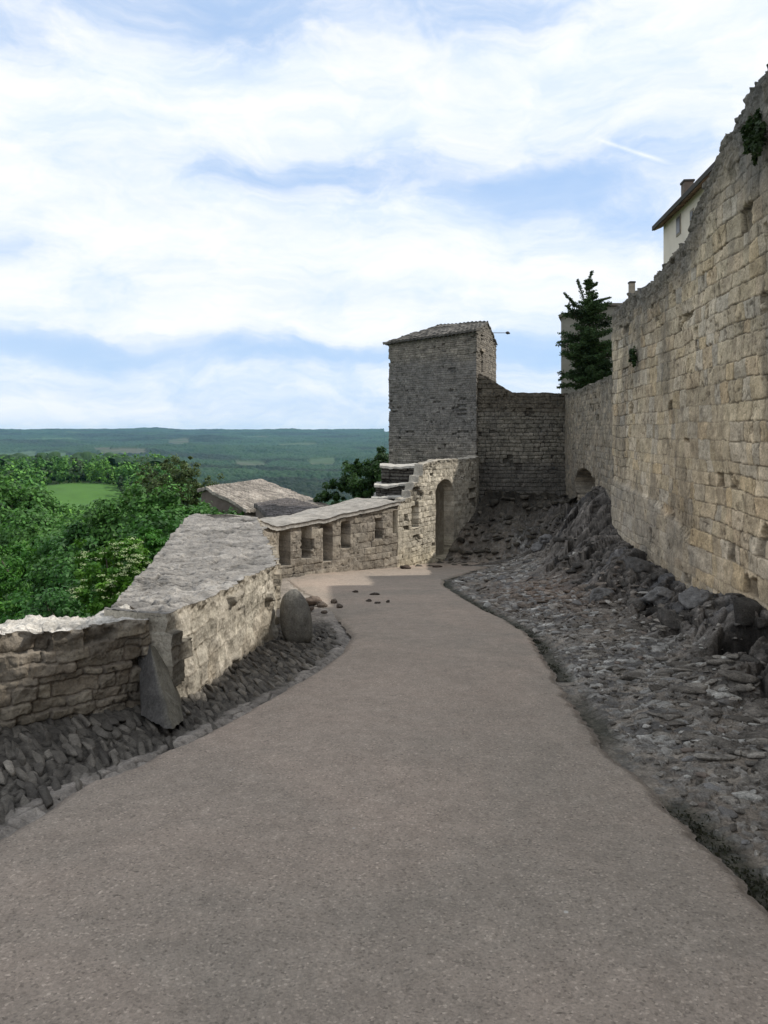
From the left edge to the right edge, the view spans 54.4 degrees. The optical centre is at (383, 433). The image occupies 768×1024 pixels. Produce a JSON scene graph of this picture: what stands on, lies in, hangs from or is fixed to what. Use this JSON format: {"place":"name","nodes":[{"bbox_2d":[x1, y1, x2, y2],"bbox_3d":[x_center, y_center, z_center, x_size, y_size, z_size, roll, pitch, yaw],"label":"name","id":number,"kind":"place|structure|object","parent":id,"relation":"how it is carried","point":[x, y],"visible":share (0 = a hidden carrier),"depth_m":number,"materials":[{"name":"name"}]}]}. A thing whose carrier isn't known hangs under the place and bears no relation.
{"place":"outdoors","nodes":[
{"label":"outdoors","id":0,"kind":"place"},
{"bbox_2d":[46,483,120,518],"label":"field","id":1,"kind":"structure","parent":0,"point":[76,494],"depth_m":313.76,"materials":[{"name":"green plant"}]},
{"bbox_2d":[0,577,351,839],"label":"cobbled verge","id":2,"kind":"structure","parent":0,"point":[49,764],"depth_m":5.33,"materials":[{"name":"stone"}]},
{"bbox_2d":[138,645,183,728],"bbox_3d":[-1.757,1.999,5.883,0.388,0.648,1.187,0,0,-16],"label":"wedge stone","id":3,"kind":"object","parent":2,"relation":"on","point":[160,701],"visible":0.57,"depth_m":5.67,"materials":[{"name":"grey stone"}]},
{"bbox_2d":[280,589,312,642],"bbox_3d":[-1.049,2.201,8.932,0.393,0.671,0.321,0,0,0],"label":"guard stone","id":4,"kind":"object","parent":2,"relation":"on","point":[295,619],"visible":0.87,"depth_m":8.81,"materials":[{"name":"grey stone"}]},
{"bbox_2d":[305,596,321,605],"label":"rock","id":5,"kind":"object","parent":2,"relation":"on","point":[312,600],"visible":0.68,"depth_m":12.26,"materials":[{"name":"stone"}]},
{"bbox_2d":[316,601,327,607],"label":"rock","id":6,"kind":"object","parent":2,"relation":"on","point":[320,604],"visible":1,"depth_m":12.14,"materials":[{"name":"stone"}]},
{"bbox_2d":[3,430,384,613],"bbox_3d":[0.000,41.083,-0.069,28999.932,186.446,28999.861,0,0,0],"label":"ground","id":7,"kind":"structure","parent":0,"point":[57,482],"depth_m":2695.36,"materials":[{"name":"green plant"}]},
{"bbox_2d":[0,542,60,622],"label":"broadleaf tree","id":8,"kind":"object","parent":7,"relation":"on","point":[10,580],"visible":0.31,"depth_m":29.22,"materials":[{"name":"green plant"}]},
{"bbox_2d":[0,470,60,594],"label":"slope tree","id":9,"kind":"object","parent":7,"relation":"on","point":[9,498],"visible":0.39,"depth_m":54.50,"materials":[{"name":"green plant"}]},
{"bbox_2d":[0,525,61,594],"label":"slope tree","id":10,"kind":"object","parent":7,"relation":"on","point":[32,531],"visible":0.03,"depth_m":37.08,"materials":[{"name":"green plant"}]},
{"bbox_2d":[1,522,70,568],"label":"slope tree","id":11,"kind":"object","parent":7,"relation":"on","point":[23,536],"visible":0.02,"depth_m":38.69,"materials":[{"name":"green plant"}]},
{"bbox_2d":[18,495,59,532],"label":"slope tree","id":12,"kind":"object","parent":7,"relation":"on","point":[53,506],"visible":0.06,"depth_m":54.81,"materials":[{"name":"green plant"}]},
{"bbox_2d":[0,505,83,557],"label":"slope tree","id":13,"kind":"object","parent":7,"relation":"on","point":[36,516],"visible":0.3,"depth_m":45.13,"materials":[{"name":"green plant"}]},
{"bbox_2d":[0,579,96,623],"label":"slope tree","id":14,"kind":"object","parent":7,"relation":"on","point":[45,599],"visible":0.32,"depth_m":19.66,"materials":[{"name":"green plant"}]},
{"bbox_2d":[19,536,94,616],"bbox_3d":[-10.701,7.854,25.180,2.905,8.867,2.804,0,0,23],"label":"slope tree","id":15,"kind":"object","parent":7,"relation":"on","point":[39,571],"visible":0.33,"depth_m":24.48,"materials":[{"name":"green plant"}]},
{"bbox_2d":[28,526,88,552],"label":"slope tree","id":16,"kind":"object","parent":7,"relation":"on","point":[49,538],"depth_m":35.27,"materials":[{"name":"green plant"}]},
{"bbox_2d":[34,518,105,565],"bbox_3d":[-13.169,8.537,32.192,3.357,9.819,3.615,0,0,0],"label":"slope tree","id":17,"kind":"object","parent":7,"relation":"on","point":[74,531],"visible":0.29,"depth_m":31.40,"materials":[{"name":"green plant"}]},
{"bbox_2d":[0,604,149,728],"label":"rubble wall","id":18,"kind":"structure","parent":7,"relation":"on","point":[53,667],"depth_m":5.55,"materials":[{"name":"grey stone"}]},
{"bbox_2d":[44,561,123,615],"bbox_3d":[-9.597,7.638,24.194,3.696,7.757,2.956,0,0,22],"label":"slope tree","id":19,"kind":"object","parent":7,"relation":"on","point":[60,574],"visible":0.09,"depth_m":23.50,"materials":[{"name":"green plant"}]},
{"bbox_2d":[0,449,202,613],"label":"forest","id":20,"kind":"object","parent":7,"relation":"on","point":[76,470],"visible":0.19,"depth_m":342.30,"materials":[{"name":"green plant"}]},
{"bbox_2d":[65,536,152,614],"bbox_3d":[-6.180,5.200,16.768,1.823,5.704,2.003,0,0,-25],"label":"elder shrub","id":21,"kind":"object","parent":7,"relation":"on","point":[117,578],"visible":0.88,"depth_m":16.55,"materials":[{"name":"green plant"}]},
{"bbox_2d":[73,489,145,562],"bbox_3d":[-11.619,7.612,33.193,4.081,10.328,4.485,0,0,0],"label":"slope tree","id":22,"kind":"object","parent":7,"relation":"on","point":[98,528],"visible":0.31,"depth_m":31.83,"materials":[{"name":"green plant"}]},
{"bbox_2d":[84,482,147,521],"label":"slope tree","id":23,"kind":"object","parent":7,"relation":"on","point":[128,485],"visible":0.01,"depth_m":50.06,"materials":[{"name":"green plant"}]},
{"bbox_2d":[99,532,169,579],"bbox_3d":[-7.144,6.520,21.942,2.400,7.417,2.082,0,0,0],"label":"slope tree","id":24,"kind":"object","parent":7,"relation":"on","point":[151,554],"visible":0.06,"depth_m":21.69,"materials":[{"name":"green plant"}]},
{"bbox_2d":[90,483,197,537],"bbox_3d":[-10.261,7.148,33.146,4.485,9.981,3.911,0,0,18],"label":"slope tree","id":25,"kind":"object","parent":7,"relation":"on","point":[165,501],"visible":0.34,"depth_m":32.43,"materials":[{"name":"green plant"}]},
{"bbox_2d":[130,527,167,567],"bbox_3d":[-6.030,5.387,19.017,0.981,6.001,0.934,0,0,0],"label":"shrub","id":26,"kind":"object","parent":7,"relation":"on","point":[154,541],"visible":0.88,"depth_m":18.90,"materials":[{"name":"green plant"}]},
{"bbox_2d":[117,509,184,540],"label":"slope tree","id":27,"kind":"object","parent":7,"relation":"on","point":[146,521],"visible":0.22,"depth_m":25.93,"materials":[{"name":"green plant"}]},
{"bbox_2d":[120,453,224,514],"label":"feathery tree","id":28,"kind":"object","parent":7,"relation":"on","point":[181,476],"visible":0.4,"depth_m":41.81,"materials":[{"name":"green plant"}]},
{"bbox_2d":[161,502,210,535],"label":"slope tree","id":29,"kind":"object","parent":7,"relation":"on","point":[179,513],"visible":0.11,"depth_m":31.46,"materials":[{"name":"green plant"}]},
{"bbox_2d":[104,513,281,697],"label":"broad wall","id":30,"kind":"structure","parent":7,"relation":"on","point":[202,592],"depth_m":7.66,"materials":[{"name":"beige stone"}]},
{"bbox_2d":[0,427,388,504],"bbox_3d":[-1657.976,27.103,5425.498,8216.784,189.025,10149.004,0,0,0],"label":"distant forest","id":31,"kind":"object","parent":7,"relation":"on","point":[229,454],"visible":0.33,"depth_m":3455.51,"materials":[{"name":"green plant"}]},
{"bbox_2d":[185,499,244,515],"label":"slope tree","id":32,"kind":"object","parent":7,"relation":"on","point":[216,511],"visible":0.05,"depth_m":33.55,"materials":[{"name":"green plant"}]},
{"bbox_2d":[197,479,329,516],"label":"tiled house","id":33,"kind":"structure","parent":7,"relation":"on","point":[244,496],"depth_m":36.50,"materials":[{"name":"stone"}]},
{"bbox_2d":[254,498,318,518],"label":"tiled outbuilding","id":34,"kind":"structure","parent":7,"relation":"on","point":[280,507],"depth_m":29.08,"materials":[{"name":"stone"}]},
{"bbox_2d":[207,497,400,578],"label":"parapet","id":35,"kind":"structure","parent":7,"relation":"on","point":[355,534],"depth_m":18.70,"materials":[{"name":"beige stone"}]},
{"bbox_2d":[312,446,388,504],"bbox_3d":[-1.334,6.309,37.837,4.236,11.338,2.982,0,0,-22],"label":"evergreen oak","id":36,"kind":"object","parent":7,"relation":"on","point":[370,470],"visible":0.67,"depth_m":37.67,"materials":[{"name":"green plant"}]},
{"bbox_2d":[371,463,416,520],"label":"stepped wall","id":37,"kind":"structure","parent":7,"relation":"on","point":[394,480],"depth_m":22.55,"materials":[{"name":"grey stone"}]},
{"bbox_2d":[390,455,479,566],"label":"niche wall","id":38,"kind":"structure","parent":7,"relation":"on","point":[438,499],"depth_m":21.81,"materials":[{"name":"beige stone"}]},
{"bbox_2d":[383,321,509,463],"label":"tower","id":39,"kind":"structure","parent":7,"relation":"on","point":[435,371],"depth_m":26.19,"materials":[{"name":"stone"}]},
{"bbox_2d":[478,374,567,501],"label":"coursed wall","id":40,"kind":"structure","parent":7,"relation":"on","point":[521,442],"depth_m":25.16,"materials":[{"name":"grey stone"}]},
{"bbox_2d":[564,375,614,500],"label":"rampart wall","id":41,"kind":"structure","parent":7,"relation":"on","point":[589,461],"depth_m":20.46,"materials":[{"name":"grey stone"}]},
{"bbox_2d":[559,303,622,392],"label":"stone house","id":42,"kind":"structure","parent":7,"relation":"on","point":[566,323],"depth_m":31.00,"materials":[{"name":"stone"}]},
{"bbox_2d":[628,281,635,292],"bbox_3d":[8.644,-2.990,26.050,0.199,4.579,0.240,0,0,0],"label":"chimney stack","id":43,"kind":"object","parent":7,"relation":"on","point":[631,286],"visible":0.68,"depth_m":25.95,"materials":[{"name":"stone"}]},
{"bbox_2d":[652,161,714,263],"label":"cream house","id":44,"kind":"structure","parent":7,"relation":"on","point":[673,221],"depth_m":32.37,"materials":[{"name":"paint"}]},
{"bbox_2d":[676,213,680,236],"bbox_3d":[12.863,-9.065,32.603,0.065,0.867,0.652,0,0,5],"label":"window","id":45,"kind":"structure","parent":44,"relation":"in","point":[678,219],"depth_m":32.51,"materials":[{"name":"glass"}]},
{"bbox_2d":[611,64,767,610],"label":"fortress wall","id":46,"kind":"structure","parent":7,"relation":"on","point":[689,491],"depth_m":10.45,"materials":[{"name":"beige stone"}]},
{"bbox_2d":[628,346,636,366],"bbox_3d":[4.900,-1.505,14.711,0.188,0.437,0.276,0,0,0],"label":"wall tuft","id":47,"kind":"object","parent":46,"relation":"attached to","point":[633,357],"visible":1,"depth_m":14.66,"materials":[{"name":"green plant"}]},
{"bbox_2d":[739,108,766,165],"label":"ivy","id":48,"kind":"object","parent":46,"relation":"attached to","point":[753,131],"visible":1,"depth_m":8.41,"materials":[{"name":"green plant"}]},
{"bbox_2d":[0,561,767,1023],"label":"road","id":49,"kind":"structure","parent":0,"point":[424,799],"depth_m":3.29,"materials":[{"name":"grey asphalt"}]},
{"bbox_2d":[400,565,410,568],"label":"rock","id":50,"kind":"object","parent":49,"relation":"on","point":[405,567],"visible":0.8,"depth_m":19.61,"materials":[{"name":"stone"}]},
{"bbox_2d":[0,0,767,431],"label":"sky","id":51,"kind":"structure","parent":0,"point":[215,214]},
{"bbox_2d":[556,270,612,390],"bbox_3d":[6.761,-2.924,24.548,2.229,4.849,2.174,0,0,0],"label":"conifer","id":52,"kind":"object","parent":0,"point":[590,354],"visible":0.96,"depth_m":24.38,"materials":[{"name":"green plant"}]},
{"bbox_2d":[416,486,767,911],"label":"rocky bank","id":53,"kind":"structure","parent":0,"point":[714,636],"depth_m":7.59,"materials":[{"name":"grey stone"}]},
{"bbox_2d":[483,602,490,607],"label":"loose stone","id":54,"kind":"object","parent":53,"relation":"on","point":[487,604],"visible":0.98,"depth_m":12.33,"materials":[{"name":"grey stone"}]},
{"bbox_2d":[497,575,507,579],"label":"boulder","id":55,"kind":"object","parent":53,"relation":"on","point":[501,577],"visible":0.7,"depth_m":15.40,"materials":[{"name":"stone"}]},
{"bbox_2d":[530,541,542,551],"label":"boulder","id":56,"kind":"object","parent":53,"relation":"on","point":[536,546],"visible":0.94,"depth_m":20.18,"materials":[{"name":"stone"}]},
{"bbox_2d":[538,534,552,543],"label":"boulder","id":57,"kind":"object","parent":53,"relation":"on","point":[545,538],"visible":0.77,"depth_m":20.17,"materials":[{"name":"stone"}]},
{"bbox_2d":[572,600,581,605],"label":"loose stone","id":58,"kind":"object","parent":53,"relation":"on","point":[577,602],"visible":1,"depth_m":11.53,"materials":[{"name":"grey stone"}]},
{"bbox_2d":[582,672,590,676],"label":"loose stone","id":59,"kind":"object","parent":53,"relation":"on","point":[586,674],"visible":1,"depth_m":7.12,"materials":[{"name":"grey stone"}]},
{"bbox_2d":[590,588,614,602],"bbox_3d":[3.401,2.526,11.629,0.437,0.248,0.250,0,0,-26],"label":"boulder","id":60,"kind":"object","parent":53,"relation":"on","point":[597,594],"visible":0.71,"depth_m":11.53,"materials":[{"name":"stone"}]},
{"bbox_2d":[465,599,767,909],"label":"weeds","id":61,"kind":"object","parent":53,"relation":"on","point":[747,879],"visible":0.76,"depth_m":3.65,"materials":[{"name":"green plant"}]},
{"bbox_2d":[619,556,655,571],"bbox_3d":[4.240,2.258,12.583,0.703,0.379,0.507,0,0,0],"label":"boulder","id":62,"kind":"object","parent":53,"relation":"on","point":[635,564],"visible":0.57,"depth_m":12.45,"materials":[{"name":"stone"}]},
{"bbox_2d":[640,690,650,693],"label":"loose stone","id":63,"kind":"object","parent":53,"relation":"on","point":[644,691],"visible":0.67,"depth_m":6.38,"materials":[{"name":"grey stone"}]},
{"bbox_2d":[640,586,674,604],"bbox_3d":[3.922,2.339,10.694,0.552,0.259,0.360,0,0,0],"label":"boulder","id":64,"kind":"object","parent":53,"relation":"on","point":[656,595],"visible":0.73,"depth_m":10.57,"materials":[{"name":"stone"}]},
{"bbox_2d":[661,747,670,754],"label":"loose stone","id":65,"kind":"object","parent":53,"relation":"on","point":[664,750],"visible":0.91,"depth_m":4.93,"materials":[{"name":"grey stone"}]},
{"bbox_2d":[679,703,691,706],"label":"loose stone","id":66,"kind":"object","parent":53,"relation":"on","point":[685,704],"visible":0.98,"depth_m":5.89,"materials":[{"name":"grey stone"}]},
{"bbox_2d":[680,748,694,752],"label":"loose stone","id":67,"kind":"object","parent":53,"relation":"on","point":[686,750],"visible":1,"depth_m":4.90,"materials":[{"name":"grey stone"}]},
{"bbox_2d":[681,756,694,761],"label":"loose stone","id":68,"kind":"object","parent":53,"relation":"on","point":[687,758],"visible":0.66,"depth_m":4.77,"materials":[{"name":"grey stone"}]},
{"bbox_2d":[678,586,711,609],"bbox_3d":[3.903,2.069,9.350,0.460,0.291,0.310,0,0,-19],"label":"boulder","id":69,"kind":"object","parent":53,"relation":"on","point":[691,597],"visible":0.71,"depth_m":9.27,"materials":[{"name":"stone"}]},
{"bbox_2d":[695,772,709,777],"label":"loose stone","id":70,"kind":"object","parent":53,"relation":"on","point":[702,774],"visible":0.95,"depth_m":4.50,"materials":[{"name":"grey stone"}]},
{"bbox_2d":[698,802,707,807],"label":"loose stone","id":71,"kind":"object","parent":53,"relation":"on","point":[701,804],"visible":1,"depth_m":4.10,"materials":[{"name":"grey stone"}]},
{"bbox_2d":[704,782,721,791],"bbox_3d":[1.911,2.060,4.326,0.070,0.034,0.125,-9,12,-34],"label":"loose stone","id":72,"kind":"object","parent":53,"relation":"on","point":[708,785],"visible":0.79,"depth_m":4.32,"materials":[{"name":"grey stone"}]},
{"bbox_2d":[717,727,724,733],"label":"loose stone","id":73,"kind":"object","parent":53,"relation":"on","point":[721,729],"visible":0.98,"depth_m":5.28,"materials":[{"name":"grey stone"}]},
{"bbox_2d":[717,699,729,704],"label":"loose stone","id":74,"kind":"object","parent":53,"relation":"on","point":[724,702],"visible":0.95,"depth_m":5.94,"materials":[{"name":"grey stone"}]},
{"bbox_2d":[718,806,738,818],"bbox_3d":[1.824,2.023,3.971,0.105,0.037,0.081,10,6,43],"label":"loose stone","id":75,"kind":"object","parent":53,"relation":"on","point":[732,814],"visible":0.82,"depth_m":3.96,"materials":[{"name":"grey stone"}]},
{"bbox_2d":[741,839,750,844],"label":"loose stone","id":76,"kind":"object","parent":53,"relation":"on","point":[745,842],"visible":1,"depth_m":3.63,"materials":[{"name":"grey stone"}]}
]}

